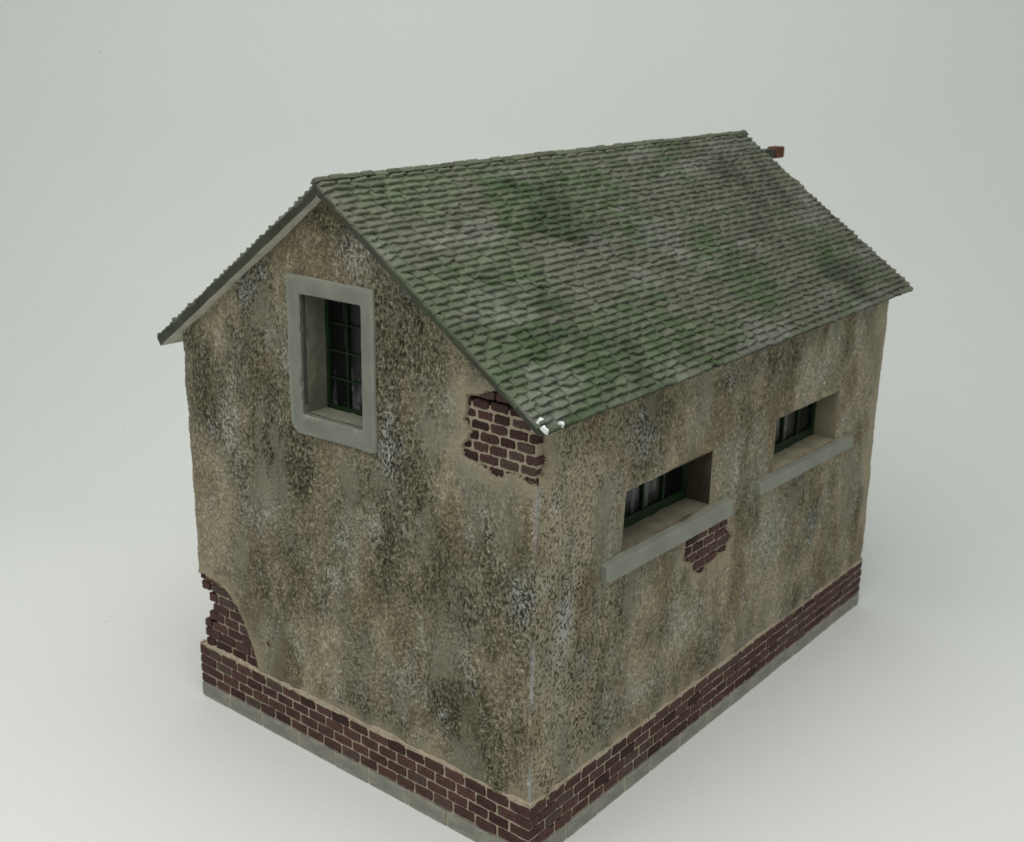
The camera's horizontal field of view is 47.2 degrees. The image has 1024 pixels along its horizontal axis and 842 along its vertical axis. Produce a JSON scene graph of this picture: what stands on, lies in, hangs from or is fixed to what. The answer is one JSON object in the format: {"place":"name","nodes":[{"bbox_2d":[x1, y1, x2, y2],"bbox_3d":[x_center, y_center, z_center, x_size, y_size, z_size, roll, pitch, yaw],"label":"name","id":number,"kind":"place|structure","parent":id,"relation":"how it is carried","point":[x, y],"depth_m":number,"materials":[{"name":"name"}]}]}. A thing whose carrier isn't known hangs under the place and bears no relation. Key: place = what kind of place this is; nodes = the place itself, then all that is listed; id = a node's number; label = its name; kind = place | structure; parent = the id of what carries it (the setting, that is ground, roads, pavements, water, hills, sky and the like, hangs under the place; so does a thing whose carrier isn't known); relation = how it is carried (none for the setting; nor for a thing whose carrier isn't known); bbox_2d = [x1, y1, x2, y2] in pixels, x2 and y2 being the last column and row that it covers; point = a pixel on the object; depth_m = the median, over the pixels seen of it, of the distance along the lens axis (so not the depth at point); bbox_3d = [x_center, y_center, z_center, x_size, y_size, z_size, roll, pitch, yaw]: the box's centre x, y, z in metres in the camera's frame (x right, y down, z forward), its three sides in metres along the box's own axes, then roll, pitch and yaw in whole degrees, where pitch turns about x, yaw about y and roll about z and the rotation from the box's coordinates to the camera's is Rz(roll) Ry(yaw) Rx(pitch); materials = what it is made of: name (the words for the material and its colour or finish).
{"place":"outdoors","nodes":[
{"label":"outdoors","id":0,"kind":"place"},
{"bbox_2d":[0,0,1023,841],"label":"backdrop","id":1,"kind":"structure","parent":0,"point":[162,162],"depth_m":17.38,"materials":[{"name":"white paper"}]},
{"bbox_2d":[157,130,913,841],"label":"model house","id":2,"kind":"structure","parent":1,"relation":"on","point":[531,492],"depth_m":8.66,"materials":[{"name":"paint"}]},
{"bbox_2d":[285,273,378,453],"bbox_3d":[-1.193,-0.434,8.347,0.892,1.179,0.296,14,21,37],"label":"window","id":3,"kind":"structure","parent":2,"relation":"in","point":[338,343],"depth_m":8.45,"materials":[{"name":"green paint"}]},
{"bbox_2d":[601,451,733,582],"bbox_3d":[1.103,0.621,8.760,0.324,0.623,1.800,14,21,37],"label":"window","id":4,"kind":"structure","parent":2,"relation":"in","point":[657,503],"depth_m":8.90,"materials":[{"name":"green paint"}]},
{"bbox_2d":[754,390,853,494],"bbox_3d":[2.546,0.114,10.465,0.324,0.622,1.890,14,21,37],"label":"window","id":5,"kind":"structure","parent":2,"relation":"in","point":[802,431],"depth_m":10.69,"materials":[{"name":"green paint"}]}
]}

